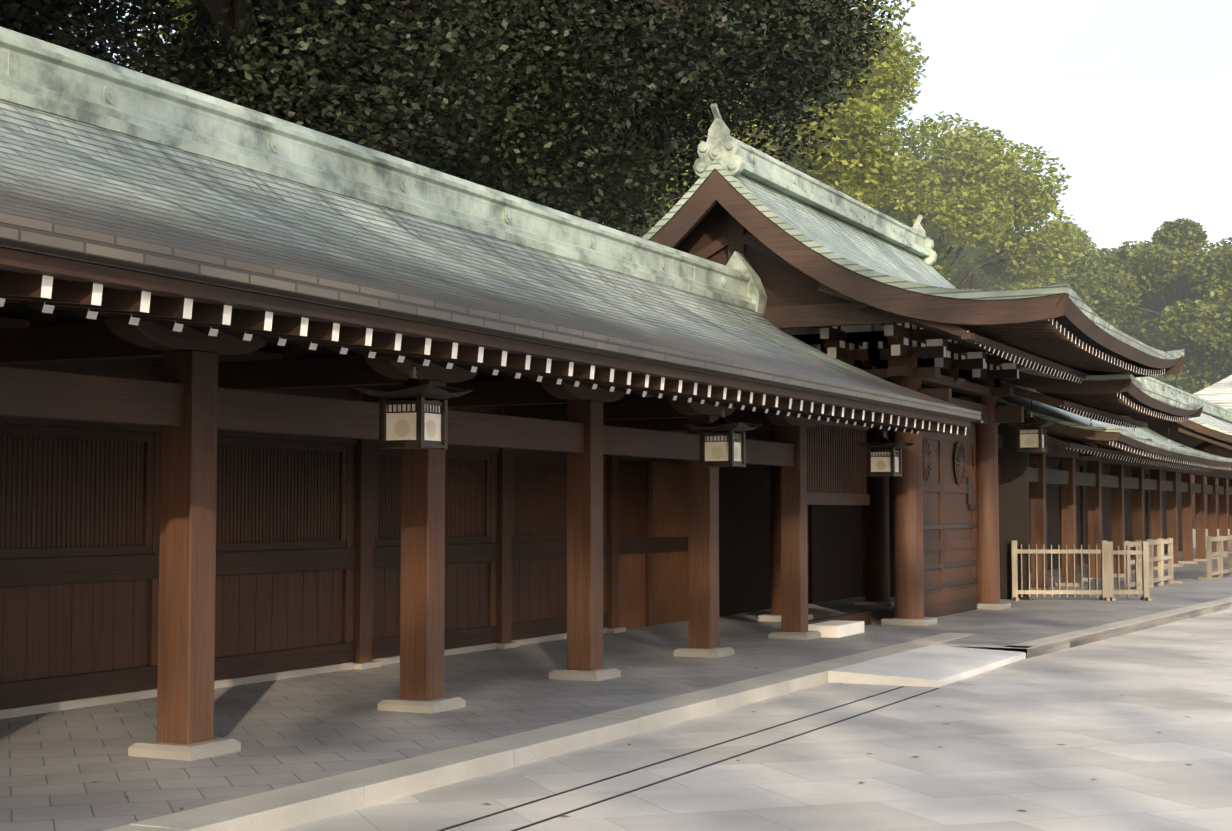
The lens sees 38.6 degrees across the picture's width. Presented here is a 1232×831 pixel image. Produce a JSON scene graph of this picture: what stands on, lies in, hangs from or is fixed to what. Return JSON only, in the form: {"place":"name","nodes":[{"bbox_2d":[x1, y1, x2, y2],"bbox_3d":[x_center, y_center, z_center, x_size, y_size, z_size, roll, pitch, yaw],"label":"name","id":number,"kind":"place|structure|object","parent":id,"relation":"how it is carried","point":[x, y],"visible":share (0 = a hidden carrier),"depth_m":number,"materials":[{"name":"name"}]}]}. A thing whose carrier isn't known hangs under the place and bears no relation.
{"place":"outdoors","nodes":[
{"label":"outdoors","id":0,"kind":"place"},
{"bbox_2d":[0,303,642,397],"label":"backing wall","id":1,"kind":"structure","parent":0,"point":[23,312],"depth_m":18.99,"materials":[{"name":"brown wood"}]},
{"bbox_2d":[0,247,866,402],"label":"cloister soffit","id":2,"kind":"structure","parent":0,"point":[21,304],"depth_m":14.20,"materials":[{"name":"wood"}]},
{"bbox_2d":[203,0,711,179],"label":"camphor tree limbs","id":3,"kind":"object","parent":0,"point":[215,8],"visible":0.08,"depth_m":30.12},
{"bbox_2d":[0,272,966,434],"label":"rafters","id":4,"kind":"object","parent":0,"point":[45,293],"visible":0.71,"depth_m":12.32,"materials":[{"name":"brown wood"}]},
{"bbox_2d":[0,248,970,426],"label":"cloister eave boards","id":5,"kind":"object","parent":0,"point":[38,264],"visible":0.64,"depth_m":11.57,"materials":[{"name":"brown wood"}]},
{"bbox_2d":[36,0,1231,396],"label":"sky","id":6,"kind":"structure","parent":0,"point":[1133,98],"materials":[{"name":"white"}]},
{"bbox_2d":[277,608,1231,830],"bbox_3d":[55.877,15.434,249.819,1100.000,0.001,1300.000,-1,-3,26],"label":"courtyard ground","id":7,"kind":"structure","parent":0,"point":[1000,759],"depth_m":13.49,"materials":[{"name":"grey stone"}]},
{"bbox_2d":[0,0,171,58],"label":"camphor tree","id":8,"kind":"object","parent":7,"relation":"on","point":[45,29],"visible":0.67,"depth_m":30.74,"materials":[{"name":"green plant"}]},
{"bbox_2d":[109,0,676,74],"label":"tree","id":9,"kind":"object","parent":7,"relation":"on","point":[187,2],"depth_m":51.57,"materials":[{"name":"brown plant"}]},
{"bbox_2d":[0,0,890,236],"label":"camphor tree","id":10,"kind":"object","parent":7,"relation":"on","point":[546,72],"visible":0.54,"depth_m":32.22,"materials":[{"name":"green plant"}]},
{"bbox_2d":[0,624,942,830],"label":"walkway floor","id":11,"kind":"structure","parent":7,"relation":"on","point":[286,732],"depth_m":15.09,"materials":[{"name":"grey stone"}]},
{"bbox_2d":[0,627,625,718],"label":"wall foundation","id":12,"kind":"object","parent":11,"relation":"on","point":[67,705],"depth_m":18.69,"materials":[{"name":"grey stone"}]},
{"bbox_2d":[143,386,618,665],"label":"wall posts","id":13,"kind":"object","parent":11,"relation":"on","point":[358,493],"depth_m":20.40,"materials":[{"name":"brown wood"}]},
{"bbox_2d":[0,435,566,682],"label":"wall panels","id":14,"kind":"object","parent":13,"relation":"attached to","point":[471,579],"visible":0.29,"depth_m":18.39,"materials":[{"name":"brown wood"}]},
{"bbox_2d":[0,435,566,682],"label":"wall battens","id":15,"kind":"object","parent":14,"relation":"attached to","point":[541,496],"depth_m":18.55,"materials":[{"name":"brown wood"}]},
{"bbox_2d":[0,359,607,709],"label":"wall rails","id":16,"kind":"object","parent":13,"relation":"attached to","point":[38,566],"depth_m":18.35,"materials":[{"name":"brown wood"}]},
{"bbox_2d":[0,100,982,422],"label":"roof","id":17,"kind":"structure","parent":13,"relation":"on","point":[82,192],"depth_m":14.14,"materials":[{"name":"green metal"}]},
{"bbox_2d":[0,26,766,314],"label":"roof ridge","id":18,"kind":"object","parent":17,"relation":"on","point":[43,76],"visible":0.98,"depth_m":16.97,"materials":[{"name":"green metal"}]},
{"bbox_2d":[0,307,780,430],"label":"ceiling","id":19,"kind":"structure","parent":17,"relation":"attached to","point":[43,338],"depth_m":16.82,"materials":[{"name":"brown wood"}]},
{"bbox_2d":[351,362,474,449],"bbox_3d":[-1.633,-0.113,14.209,0.722,0.770,0.722,-1,-3,26],"label":"lantern","id":20,"kind":"object","parent":17,"relation":"hanging from","point":[413,418],"visible":1,"depth_m":14.07,"materials":[{"name":"beige paper"}]},
{"bbox_2d":[683,406,762,467],"bbox_3d":[1.218,0.205,20.097,0.722,0.770,0.722,-1,-3,26],"label":"lantern","id":21,"kind":"object","parent":17,"relation":"hanging from","point":[722,443],"visible":0.98,"depth_m":19.95,"materials":[{"name":"beige paper"}]},
{"bbox_2d":[855,429,913,476],"bbox_3d":[3.917,0.506,25.671,0.722,0.770,0.722,-1,-3,26],"label":"lantern","id":22,"kind":"object","parent":17,"relation":"hanging from","point":[884,462],"visible":1,"depth_m":25.52,"materials":[{"name":"beige paper"}]},
{"bbox_2d":[128,630,820,760],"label":"column bases","id":23,"kind":"object","parent":11,"relation":"on","point":[215,746],"visible":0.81,"depth_m":15.85,"materials":[{"name":"beige stone"}]},
{"bbox_2d":[157,350,807,743],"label":"columns","id":24,"kind":"structure","parent":11,"relation":"on","point":[187,586],"depth_m":16.01,"materials":[{"name":"brown wood"}]},
{"bbox_2d":[0,316,794,466],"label":"cloister beams","id":25,"kind":"structure","parent":24,"relation":"attached to","point":[38,393],"depth_m":14.44,"materials":[{"name":"brown wood"}]},
{"bbox_2d":[104,315,819,427],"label":"bracket arms","id":26,"kind":"object","parent":24,"relation":"on","point":[150,335],"visible":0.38,"depth_m":15.66},
{"bbox_2d":[312,6,712,217],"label":"tree","id":27,"kind":"object","parent":7,"relation":"on","point":[635,131],"depth_m":68.53,"materials":[{"name":"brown plant"}]},
{"bbox_2d":[102,633,973,830],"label":"platform kerb","id":28,"kind":"structure","parent":7,"relation":"on","point":[288,807],"depth_m":12.97,"materials":[{"name":"stone"}]},
{"bbox_2d":[92,643,1191,816],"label":"fallen leaves","id":29,"kind":"object","parent":7,"relation":"on","point":[737,760],"visible":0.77,"depth_m":13.39,"materials":[{"name":"brown plant"}]},
{"bbox_2d":[437,686,939,830],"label":"drainage grooves","id":30,"kind":"object","parent":7,"relation":"on","point":[508,809],"visible":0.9,"depth_m":13.21,"materials":[{"name":"grey"}]},
{"bbox_2d":[608,0,916,237],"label":"tree","id":31,"kind":"object","parent":7,"relation":"on","point":[855,156],"visible":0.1,"depth_m":76.04,"materials":[{"name":"green plant"}]},
{"bbox_2d":[617,22,943,233],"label":"tree","id":32,"kind":"object","parent":7,"relation":"on","point":[894,110],"visible":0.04,"depth_m":90.72,"materials":[{"name":"green plant"}]},
{"bbox_2d":[828,645,1025,687],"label":"ramp slab","id":33,"kind":"structure","parent":7,"relation":"on","point":[936,666],"depth_m":20.69,"materials":[{"name":"stone"}]},
{"bbox_2d":[884,111,1086,289],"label":"foliage","id":34,"kind":"object","parent":7,"relation":"on","point":[985,190],"visible":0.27,"depth_m":98.64,"materials":[{"name":"green plant"}]},
{"bbox_2d":[925,224,1047,289],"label":"tree","id":35,"kind":"object","parent":7,"relation":"on","point":[966,261],"visible":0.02,"depth_m":112.65,"materials":[{"name":"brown plant"}]},
{"bbox_2d":[1000,228,1167,350],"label":"tree","id":36,"kind":"object","parent":7,"relation":"on","point":[1133,333],"visible":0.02,"depth_m":124.70,"materials":[{"name":"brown plant"}]},
{"bbox_2d":[1033,221,1151,313],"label":"court tree","id":37,"kind":"object","parent":7,"relation":"on","point":[1085,232],"depth_m":138.49,"materials":[{"name":"green plant"}]},
{"bbox_2d":[1058,217,1231,393],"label":"court tree","id":38,"kind":"object","parent":7,"relation":"on","point":[1181,279],"visible":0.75,"depth_m":119.76,"materials":[{"name":"green plant"}]},
{"bbox_2d":[1191,375,1231,547],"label":"hall","id":39,"kind":"structure","parent":7,"relation":"on","point":[1219,393],"depth_m":90.28,"materials":[{"name":"brown wood"}]},
{"bbox_2d":[693,103,936,264],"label":"roof ridge","id":40,"kind":"structure","parent":0,"point":[731,155],"depth_m":29.86,"materials":[{"name":"metal"}]},
{"bbox_2d":[808,620,863,637],"bbox_3d":[3.199,3.110,25.655,0.500,0.171,1.200,-1,-3,26],"label":"stone step","id":41,"kind":"object","parent":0,"point":[835,629],"visible":0.81,"depth_m":25.28,"materials":[{"name":"beige stone"}]},
{"bbox_2d":[667,548,1231,657],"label":"platform gate floor","id":42,"kind":"structure","parent":0,"point":[1040,616],"depth_m":31.42,"materials":[{"name":"grey stone"}]},
{"bbox_2d":[644,366,999,616],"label":"gate beams","id":43,"kind":"structure","parent":42,"relation":"on","point":[969,604],"depth_m":30.67,"materials":[{"name":"brown wood"}]},
{"bbox_2d":[734,367,1023,422],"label":"beams","id":44,"kind":"structure","parent":43,"relation":"attached to","point":[1010,414],"depth_m":32.34,"materials":[{"name":"brown wood"}]},
{"bbox_2d":[649,169,1183,382],"bbox_3d":[3.947,-2.070,31.854,10.600,2.887,11.200,-1,-3,26],"label":"gate roof timber","id":45,"kind":"object","parent":43,"relation":"on","point":[718,217],"visible":0.5,"depth_m":26.88,"materials":[{"name":"brown wood"}]},
{"bbox_2d":[642,159,1183,358],"bbox_3d":[3.947,-2.331,31.869,10.600,2.635,11.200,-1,-3,26],"label":"gate roof","id":46,"kind":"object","parent":45,"relation":"on","point":[850,247],"visible":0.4,"depth_m":27.68,"materials":[{"name":"green metal"}]},
{"bbox_2d":[922,431,977,605],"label":"gate door leaves","id":47,"kind":"object","parent":43,"relation":"attached to","point":[950,507],"visible":0.75,"depth_m":30.82,"materials":[{"name":"brown wood"}]},
{"bbox_2d":[619,409,1029,628],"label":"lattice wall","id":48,"kind":"structure","parent":42,"relation":"on","point":[653,541],"depth_m":28.59,"materials":[{"name":"brown wood"}]},
{"bbox_2d":[757,599,1010,625],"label":"column bases","id":49,"kind":"object","parent":42,"relation":"on","point":[924,621],"visible":0.52,"depth_m":28.69,"materials":[{"name":"beige stone"}]},
{"bbox_2d":[770,377,999,618],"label":"gate pillars","id":50,"kind":"structure","parent":42,"relation":"on","point":[908,554],"depth_m":32.33,"materials":[{"name":"brown wood"}]},
{"bbox_2d":[781,296,1019,391],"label":"roof brackets","id":51,"kind":"object","parent":50,"relation":"on","point":[870,347],"visible":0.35,"depth_m":28.49,"materials":[{"name":"brown wood"}]},
{"bbox_2d":[809,433,1231,602],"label":"cloister wall beams","id":52,"kind":"structure","parent":42,"relation":"on","point":[836,549],"depth_m":42.10,"materials":[{"name":"brown wood"}]},
{"bbox_2d":[957,398,1231,470],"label":"roof eaves","id":53,"kind":"object","parent":52,"relation":"on","point":[1065,436],"visible":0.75,"depth_m":38.91,"materials":[{"name":"brown wood"}]},
{"bbox_2d":[826,324,1202,427],"bbox_3d":[7.407,-0.859,38.957,9.400,2.193,9.900,-1,-3,26],"label":"roof","id":54,"kind":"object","parent":53,"relation":"on","point":[1114,402],"visible":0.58,"depth_m":33.87,"materials":[{"name":"brown wood"}]},
{"bbox_2d":[1007,399,1056,451],"bbox_3d":[8.124,0.137,34.404,0.860,1.150,0.860,-1,-3,26],"label":"lantern","id":55,"kind":"object","parent":54,"relation":"hanging from","point":[1032,434],"visible":0.96,"depth_m":34.22,"materials":[{"name":"beige paper"}]},
{"bbox_2d":[967,380,1231,461],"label":"roof","id":56,"kind":"structure","parent":53,"relation":"on","point":[1064,417],"depth_m":41.79,"materials":[{"name":"green metal"}]},
{"bbox_2d":[1128,417,1231,468],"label":"roof","id":57,"kind":"structure","parent":52,"relation":"on","point":[1190,433],"depth_m":65.43,"materials":[{"name":"brown wood"}]},
{"bbox_2d":[1189,412,1231,434],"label":"roof","id":58,"kind":"structure","parent":57,"relation":"on","point":[1213,423],"depth_m":64.09,"materials":[{"name":"metal"}]},
{"bbox_2d":[1010,541,1109,600],"bbox_3d":[8.959,3.129,35.571,1.922,1.200,0.560,0,-3,1],"label":"picket fence","id":59,"kind":"object","parent":42,"relation":"on","point":[1103,591],"visible":0.98,"depth_m":35.55,"materials":[{"name":"brown wood"}]},
{"bbox_2d":[933,597,1231,657],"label":"curb","id":60,"kind":"structure","parent":42,"relation":"on","point":[1083,633],"depth_m":26.68,"materials":[{"name":"stone"}]},
{"bbox_2d":[1030,555,1227,589],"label":"cloister plinths","id":61,"kind":"object","parent":42,"relation":"on","point":[1180,564],"visible":0.38,"depth_m":47.88,"materials":[{"name":"beige stone"}]},
{"bbox_2d":[1107,542,1151,600],"bbox_3d":[10.335,3.138,35.544,0.826,1.180,0.560,0,-3,1],"label":"picket fence","id":62,"kind":"object","parent":42,"relation":"on","point":[1144,553],"visible":0.85,"depth_m":35.51,"materials":[{"name":"brown wood"}]},
{"bbox_2d":[1030,454,1231,587],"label":"columns","id":63,"kind":"structure","parent":42,"relation":"on","point":[1038,519],"depth_m":50.97,"materials":[{"name":"brown wood"}]},
{"bbox_2d":[1115,538,1182,589],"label":"picket fence","id":64,"kind":"object","parent":42,"relation":"on","point":[1161,578],"visible":0.75,"depth_m":41.44,"materials":[{"name":"brown wood"}]},
{"bbox_2d":[1198,535,1231,579],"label":"fence rail","id":65,"kind":"object","parent":42,"relation":"on","point":[1219,554],"visible":1,"depth_m":47.25,"materials":[{"name":"brown wood"}]},
{"bbox_2d":[1135,377,1231,422],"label":"roof","id":66,"kind":"structure","parent":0,"point":[1163,389],"depth_m":64.33,"materials":[{"name":"green metal"}]}
]}

